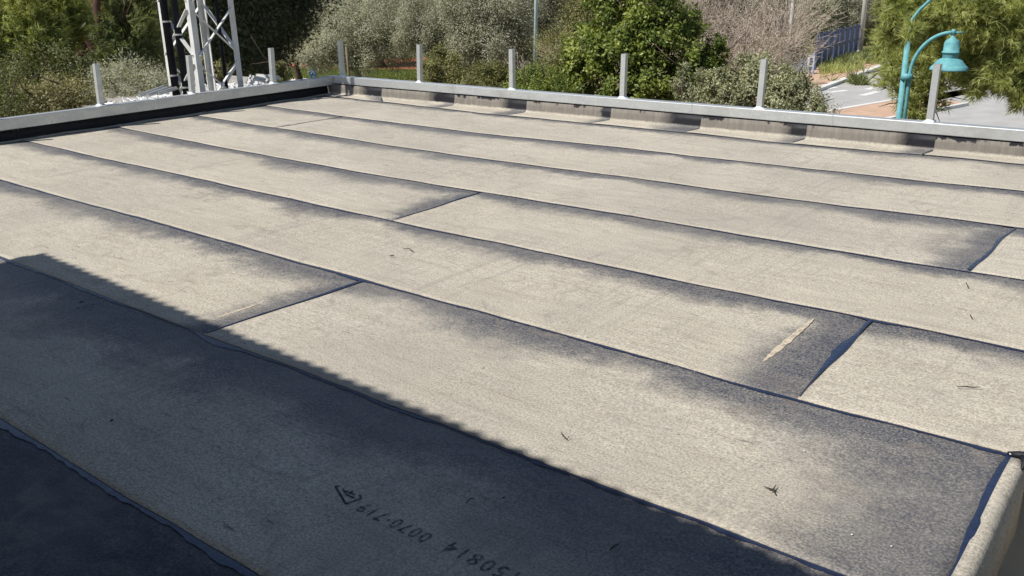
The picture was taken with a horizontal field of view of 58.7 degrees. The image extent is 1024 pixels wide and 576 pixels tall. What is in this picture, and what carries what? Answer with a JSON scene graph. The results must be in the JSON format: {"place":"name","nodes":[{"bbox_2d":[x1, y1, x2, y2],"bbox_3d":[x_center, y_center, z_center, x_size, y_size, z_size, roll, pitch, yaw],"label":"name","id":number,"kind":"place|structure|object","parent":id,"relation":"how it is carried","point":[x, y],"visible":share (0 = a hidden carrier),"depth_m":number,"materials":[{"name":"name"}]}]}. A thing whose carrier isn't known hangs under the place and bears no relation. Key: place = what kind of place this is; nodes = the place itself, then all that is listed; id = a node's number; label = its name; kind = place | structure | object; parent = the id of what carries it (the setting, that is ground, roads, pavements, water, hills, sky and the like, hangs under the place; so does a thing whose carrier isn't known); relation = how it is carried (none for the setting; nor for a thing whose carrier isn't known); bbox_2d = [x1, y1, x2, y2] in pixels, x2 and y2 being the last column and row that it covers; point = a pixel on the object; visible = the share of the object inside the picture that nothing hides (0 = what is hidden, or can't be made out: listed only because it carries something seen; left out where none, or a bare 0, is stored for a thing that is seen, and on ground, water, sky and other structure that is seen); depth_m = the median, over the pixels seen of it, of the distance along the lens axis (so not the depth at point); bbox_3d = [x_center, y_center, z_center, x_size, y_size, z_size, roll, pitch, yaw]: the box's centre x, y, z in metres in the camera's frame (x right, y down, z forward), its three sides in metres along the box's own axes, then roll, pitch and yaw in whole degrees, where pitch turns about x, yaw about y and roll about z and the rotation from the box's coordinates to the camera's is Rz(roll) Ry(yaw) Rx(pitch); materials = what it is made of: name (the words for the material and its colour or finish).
{"place":"outdoors","nodes":[
{"label":"outdoors","id":0,"kind":"place"},
{"bbox_2d":[310,69,315,77],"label":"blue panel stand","id":1,"kind":"object","parent":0,"point":[311,73],"visible":0.53,"depth_m":47.80,"materials":[{"name":"plastic"}]},
{"bbox_2d":[248,67,507,80],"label":"grass","id":2,"kind":"structure","parent":0,"point":[402,75],"depth_m":51.25,"materials":[{"name":"green plant"}]},
{"bbox_2d":[4,4,874,117],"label":"ground","id":3,"kind":"structure","parent":0,"point":[864,44],"depth_m":62.03,"materials":[{"name":"soil"}]},
{"bbox_2d":[0,53,47,117],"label":"bush","id":4,"kind":"object","parent":3,"relation":"on","point":[8,106],"visible":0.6,"depth_m":12.06,"materials":[{"name":"green plant"}]},
{"bbox_2d":[0,0,104,115],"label":"pine tree","id":5,"kind":"object","parent":3,"relation":"on","point":[36,19],"visible":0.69,"depth_m":14.59,"materials":[{"name":"green plant"}]},
{"bbox_2d":[0,29,115,111],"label":"bush","id":6,"kind":"object","parent":3,"relation":"on","point":[72,70],"visible":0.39,"depth_m":13.80,"materials":[{"name":"green plant"}]},
{"bbox_2d":[12,66,107,115],"bbox_3d":[-6.141,-0.894,12.973,1.236,4.486,1.254,9,22,28],"label":"bush","id":7,"kind":"object","parent":3,"relation":"on","point":[65,97],"visible":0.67,"depth_m":12.27,"materials":[{"name":"green plant"}]},
{"bbox_2d":[75,46,180,98],"bbox_3d":[-5.681,-1.367,14.108,1.462,4.609,1.960,14,24,36],"label":"bush","id":8,"kind":"object","parent":3,"relation":"on","point":[153,81],"visible":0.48,"depth_m":13.45,"materials":[{"name":"green plant"}]},
{"bbox_2d":[81,0,183,86],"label":"pine tree","id":9,"kind":"object","parent":3,"relation":"on","point":[136,24],"visible":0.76,"depth_m":15.06,"materials":[{"name":"green plant"}]},
{"bbox_2d":[72,0,229,87],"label":"pine tree","id":10,"kind":"object","parent":3,"relation":"on","point":[96,4],"visible":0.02,"depth_m":18.84,"materials":[{"name":"green plant"}]},
{"bbox_2d":[35,75,290,108],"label":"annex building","id":11,"kind":"structure","parent":3,"relation":"on","point":[232,80],"depth_m":13.14,"materials":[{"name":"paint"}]},
{"bbox_2d":[104,82,266,103],"bbox_3d":[-3.951,-2.690,12.461,2.268,0.380,2.521,14,24,36],"label":"scrap heap","id":12,"kind":"object","parent":11,"relation":"on","point":[233,85],"visible":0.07,"depth_m":12.32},
{"bbox_2d":[137,85,166,96],"bbox_3d":[-4.275,-2.342,10.820,0.050,0.081,0.501,4,20,15],"label":"metal offcut","id":13,"kind":"object","parent":12,"relation":"on","point":[145,93],"visible":0.96,"depth_m":10.76,"materials":[{"name":"metal"}]},
{"bbox_2d":[147,85,171,96],"bbox_3d":[-4.193,-2.349,10.851,0.040,0.071,0.484,3,20,13],"label":"metal offcut","id":14,"kind":"object","parent":12,"relation":"on","point":[155,92],"visible":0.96,"depth_m":10.77,"materials":[{"name":"metal"}]},
{"bbox_2d":[157,86,177,94],"bbox_3d":[-4.131,-2.368,10.927,0.050,0.056,0.368,4,20,14],"label":"metal offcut","id":15,"kind":"object","parent":14,"relation":"on","point":[167,90],"visible":1,"depth_m":10.90,"materials":[{"name":"metal"}]},
{"bbox_2d":[246,79,259,84],"bbox_3d":[-3.185,-2.528,11.200,0.050,0.066,0.325,-16,24,-35],"label":"metal offcut","id":16,"kind":"object","parent":12,"relation":"on","point":[251,82],"visible":1,"depth_m":11.18,"materials":[{"name":"white metal"}]},
{"bbox_2d":[248,75,269,82],"bbox_3d":[-3.181,-2.627,11.441,0.050,0.074,0.457,-19,26,-41],"label":"metal offcut","id":17,"kind":"object","parent":12,"relation":"on","point":[259,79],"visible":0.93,"depth_m":11.41,"materials":[{"name":"white metal"}]},
{"bbox_2d":[255,74,279,79],"bbox_3d":[-3.180,-2.748,11.837,0.351,0.067,0.040,6,20,19],"label":"metal offcut","id":18,"kind":"object","parent":12,"relation":"on","point":[267,76],"visible":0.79,"depth_m":11.83,"materials":[{"name":"white metal"}]},
{"bbox_2d":[157,0,243,95],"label":"lattice mast","id":19,"kind":"object","parent":11,"relation":"on","point":[170,41],"visible":0.71,"depth_m":11.01,"materials":[{"name":"white metal"}]},
{"bbox_2d":[174,47,231,86],"bbox_3d":[-4.516,-1.538,14.473,1.264,4.639,1.114,-14,23,-32],"label":"sapling","id":20,"kind":"object","parent":3,"relation":"on","point":[218,70],"visible":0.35,"depth_m":13.91,"materials":[{"name":"green plant"}]},
{"bbox_2d":[143,0,312,82],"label":"conifer tree","id":21,"kind":"object","parent":3,"relation":"on","point":[257,10],"visible":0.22,"depth_m":24.21,"materials":[{"name":"green plant"}]},
{"bbox_2d":[250,35,294,81],"bbox_3d":[-3.682,-1.702,14.818,1.125,4.691,1.193,7,21,23],"label":"sapling","id":22,"kind":"object","parent":3,"relation":"on","point":[281,73],"visible":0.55,"depth_m":14.20,"materials":[{"name":"green plant"}]},
{"bbox_2d":[228,0,349,76],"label":"conifer tree","id":23,"kind":"object","parent":3,"relation":"on","point":[305,6],"visible":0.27,"depth_m":28.01,"materials":[{"name":"green plant"}]},
{"bbox_2d":[277,8,324,79],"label":"olive tree","id":24,"kind":"object","parent":3,"relation":"on","point":[297,73],"visible":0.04,"depth_m":45.34,"materials":[{"name":"green plant"}]},
{"bbox_2d":[345,47,349,75],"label":"tree stake","id":25,"kind":"object","parent":3,"relation":"on","point":[347,62],"visible":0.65,"depth_m":40.28,"materials":[{"name":"brown wood"}]},
{"bbox_2d":[293,0,416,77],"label":"olive tree","id":26,"kind":"object","parent":3,"relation":"on","point":[365,49],"visible":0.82,"depth_m":43.36,"materials":[{"name":"green plant"}]},
{"bbox_2d":[369,57,425,68],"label":"red earth","id":27,"kind":"structure","parent":3,"relation":"on","point":[411,67],"depth_m":56.51,"materials":[{"name":"soil"}]},
{"bbox_2d":[309,0,436,66],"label":"olive tree","id":28,"kind":"object","parent":27,"relation":"on","point":[332,2],"visible":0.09,"depth_m":53.96,"materials":[{"name":"green plant"}]},
{"bbox_2d":[387,0,471,77],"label":"olive tree","id":29,"kind":"object","parent":3,"relation":"on","point":[422,27],"visible":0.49,"depth_m":41.72,"materials":[{"name":"green plant"}]},
{"bbox_2d":[87,2,788,36],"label":"woodland","id":30,"kind":"object","parent":3,"relation":"on","point":[545,19],"depth_m":91.66,"materials":[{"name":"green plant"}]},
{"bbox_2d":[411,41,519,87],"bbox_3d":[-0.975,-3.535,20.864,2.520,4.049,1.879,4,20,15],"label":"shrub","id":31,"kind":"object","parent":3,"relation":"on","point":[486,74],"visible":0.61,"depth_m":20.39,"materials":[{"name":"green plant"}]},
{"bbox_2d":[426,0,551,81],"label":"olive tree","id":32,"kind":"object","parent":3,"relation":"on","point":[495,27],"visible":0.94,"depth_m":35.74,"materials":[{"name":"green plant"}]},
{"bbox_2d":[450,0,585,55],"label":"olive tree","id":33,"kind":"object","parent":3,"relation":"on","point":[551,5],"visible":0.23,"depth_m":52.83,"materials":[{"name":"green plant"}]},
{"bbox_2d":[533,0,537,77],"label":"street pole","id":34,"kind":"object","parent":3,"relation":"on","point":[535,14],"visible":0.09,"depth_m":30.71,"materials":[{"name":"grey metal"}]},
{"bbox_2d":[500,58,588,92],"bbox_3d":[0.746,-2.814,19.010,1.920,3.857,1.301,-1,19,0],"label":"shrub","id":35,"kind":"object","parent":3,"relation":"on","point":[558,83],"visible":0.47,"depth_m":18.43,"materials":[{"name":"green plant"}]},
{"bbox_2d":[503,53,617,94],"bbox_3d":[0.924,-3.414,22.032,5.148,4.446,3.906,-12,22,-29],"label":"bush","id":36,"kind":"object","parent":3,"relation":"on","point":[523,63],"depth_m":21.73,"materials":[{"name":"green plant"}]},
{"bbox_2d":[519,0,624,93],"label":"shrub","id":37,"kind":"object","parent":3,"relation":"on","point":[576,9],"visible":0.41,"depth_m":20.26,"materials":[{"name":"green plant"}]},
{"bbox_2d":[555,3,678,56],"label":"olive tree","id":38,"kind":"object","parent":3,"relation":"on","point":[590,20],"visible":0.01,"depth_m":58.80,"materials":[{"name":"green plant"}]},
{"bbox_2d":[558,0,740,101],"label":"broadleaf tree","id":39,"kind":"object","parent":3,"relation":"on","point":[634,22],"visible":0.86,"depth_m":17.76,"materials":[{"name":"green plant"}]},
{"bbox_2d":[658,48,725,103],"bbox_3d":[3.150,-2.055,15.959,1.153,4.322,1.102,-11,21,-25],"label":"shrub","id":40,"kind":"object","parent":3,"relation":"on","point":[685,91],"visible":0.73,"depth_m":15.39,"materials":[{"name":"green plant"}]},
{"bbox_2d":[618,0,841,103],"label":"bare tree","id":41,"kind":"object","parent":3,"relation":"on","point":[782,20],"visible":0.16,"depth_m":28.61,"materials":[{"name":"brown plant"}]},
{"bbox_2d":[683,0,782,43],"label":"olive tree","id":42,"kind":"object","parent":3,"relation":"on","point":[741,10],"visible":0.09,"depth_m":66.18,"materials":[{"name":"green plant"}]},
{"bbox_2d":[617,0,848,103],"bbox_3d":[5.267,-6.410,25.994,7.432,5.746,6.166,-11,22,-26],"label":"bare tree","id":43,"kind":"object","parent":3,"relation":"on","point":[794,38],"visible":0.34,"depth_m":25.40,"materials":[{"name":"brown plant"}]},
{"bbox_2d":[679,0,832,103],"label":"bare tree","id":44,"kind":"object","parent":3,"relation":"on","point":[757,38],"visible":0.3,"depth_m":27.49,"materials":[{"name":"brown plant"}]},
{"bbox_2d":[700,49,834,112],"bbox_3d":[4.314,-1.921,15.690,2.239,4.223,1.756,14,24,36],"label":"shrub","id":45,"kind":"object","parent":3,"relation":"on","point":[794,91],"visible":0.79,"depth_m":14.98,"materials":[{"name":"green plant"}]},
{"bbox_2d":[749,0,812,39],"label":"olive tree","id":46,"kind":"object","parent":3,"relation":"on","point":[789,2],"visible":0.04,"depth_m":69.16,"materials":[{"name":"green plant"}]},
{"bbox_2d":[757,35,814,67],"bbox_3d":[9.513,-7.324,31.638,2.153,3.655,2.213,-2,19,-1],"label":"shrub","id":47,"kind":"object","parent":3,"relation":"on","point":[806,46],"visible":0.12,"depth_m":31.37,"materials":[{"name":"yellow plant"}]},
{"bbox_2d":[783,0,795,98],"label":"street pole","id":48,"kind":"object","parent":3,"relation":"on","point":[792,7],"depth_m":26.69,"materials":[{"name":"metal"}]},
{"bbox_2d":[777,51,815,73],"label":"pale fence","id":49,"kind":"object","parent":3,"relation":"on","point":[805,65],"visible":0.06,"depth_m":46.55,"materials":[{"name":"white paint"}]},
{"bbox_2d":[807,55,814,81],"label":"road sign","id":50,"kind":"object","parent":3,"relation":"on","point":[811,60],"visible":0.74,"depth_m":42.67,"materials":[{"name":"white metal"}]},
{"bbox_2d":[807,95,842,113],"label":"shrub","id":51,"kind":"object","parent":3,"relation":"on","point":[833,110],"visible":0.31,"depth_m":15.85,"materials":[{"name":"plant"}]},
{"bbox_2d":[786,0,878,45],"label":"olive tree","id":52,"kind":"object","parent":3,"relation":"on","point":[853,18],"visible":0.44,"depth_m":62.54,"materials":[{"name":"green plant"}]},
{"bbox_2d":[814,24,860,69],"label":"blue fence","id":53,"kind":"object","parent":3,"relation":"on","point":[848,37],"visible":0.66,"depth_m":51.81,"materials":[{"name":"paint"}]},
{"bbox_2d":[824,67,873,85],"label":"agave clump","id":54,"kind":"object","parent":3,"relation":"on","point":[856,79],"visible":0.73,"depth_m":43.08,"materials":[{"name":"green plant"}]},
{"bbox_2d":[811,63,887,94],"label":"kerb","id":55,"kind":"structure","parent":3,"relation":"on","point":[833,83],"depth_m":43.58,"materials":[{"name":"concrete"}]},
{"bbox_2d":[827,98,895,111],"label":"kerb","id":56,"kind":"structure","parent":3,"relation":"on","point":[863,104],"depth_m":36.33,"materials":[{"name":"concrete"}]},
{"bbox_2d":[858,0,867,50],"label":"street pole","id":57,"kind":"object","parent":3,"relation":"on","point":[863,20],"visible":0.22,"depth_m":55.85,"materials":[{"name":"metal"}]},
{"bbox_2d":[854,0,888,41],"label":"olive tree","id":58,"kind":"object","parent":3,"relation":"on","point":[871,27],"visible":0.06,"depth_m":65.40,"materials":[{"name":"green plant"}]},
{"bbox_2d":[862,28,965,121],"bbox_3d":[8.097,-3.179,18.342,2.737,4.688,1.749,14,24,36],"label":"pine tree","id":59,"kind":"object","parent":3,"relation":"on","point":[891,71],"visible":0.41,"depth_m":17.97,"materials":[{"name":"green plant"}]},
{"bbox_2d":[886,102,968,117],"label":"kerb","id":60,"kind":"structure","parent":3,"relation":"on","point":[959,105],"depth_m":35.69,"materials":[{"name":"concrete"}]},
{"bbox_2d":[896,0,967,118],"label":"street lamp","id":61,"kind":"object","parent":3,"relation":"on","point":[950,61],"visible":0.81,"depth_m":13.76,"materials":[{"name":"teal metal"}]},
{"bbox_2d":[868,0,1023,115],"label":"pine tree","id":62,"kind":"object","parent":3,"relation":"on","point":[990,38],"visible":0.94,"depth_m":15.40,"materials":[{"name":"green plant"}]},
{"bbox_2d":[0,84,1023,575],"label":"flat roof building","id":63,"kind":"structure","parent":0,"point":[270,346],"depth_m":3.85,"materials":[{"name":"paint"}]},
{"bbox_2d":[0,40,1023,141],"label":"steel railing","id":64,"kind":"object","parent":63,"relation":"on","point":[930,124],"visible":1,"depth_m":9.29,"materials":[{"name":"metal"}]},
{"bbox_2d":[764,485,776,494],"bbox_3d":[0.777,0.603,2.722,0.038,0.008,0.050,-1,19,1],"label":"dry seed head","id":65,"kind":"object","parent":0,"point":[773,489],"visible":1,"depth_m":2.72},
{"bbox_2d":[748,63,879,106],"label":"pavement","id":66,"kind":"structure","parent":0,"point":[815,77],"depth_m":45.56,"materials":[{"name":"beige concrete"}]},
{"bbox_2d":[819,63,874,77],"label":"earth bank","id":67,"kind":"structure","parent":66,"relation":"on","point":[867,64],"depth_m":46.53,"materials":[{"name":"beige soil"}]},
{"bbox_2d":[824,53,872,73],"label":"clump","id":68,"kind":"object","parent":67,"relation":"on","point":[845,60],"visible":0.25,"depth_m":48.63,"materials":[{"name":"green plant"}]},
{"bbox_2d":[818,44,885,78],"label":"bank weeds","id":69,"kind":"object","parent":67,"relation":"on","point":[830,67],"visible":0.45,"depth_m":48.12,"materials":[{"name":"green plant"}]},
{"bbox_2d":[841,47,883,62],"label":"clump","id":70,"kind":"object","parent":67,"relation":"on","point":[865,56],"visible":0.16,"depth_m":50.72,"materials":[{"name":"green plant"}]},
{"bbox_2d":[804,68,987,109],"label":"road","id":71,"kind":"structure","parent":0,"point":[851,96],"depth_m":39.84,"materials":[{"name":"grey asphalt"}]},
{"bbox_2d":[860,91,878,95],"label":"road marking","id":72,"kind":"object","parent":71,"relation":"on","point":[869,93],"visible":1,"depth_m":40.15,"materials":[{"name":"paint"}]},
{"bbox_2d":[830,100,962,116],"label":"pavement","id":73,"kind":"structure","parent":0,"point":[874,110],"depth_m":34.99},
{"bbox_2d":[907,90,1023,127],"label":"road","id":74,"kind":"structure","parent":0,"point":[987,112],"depth_m":34.19,"materials":[{"name":"grey asphalt"}]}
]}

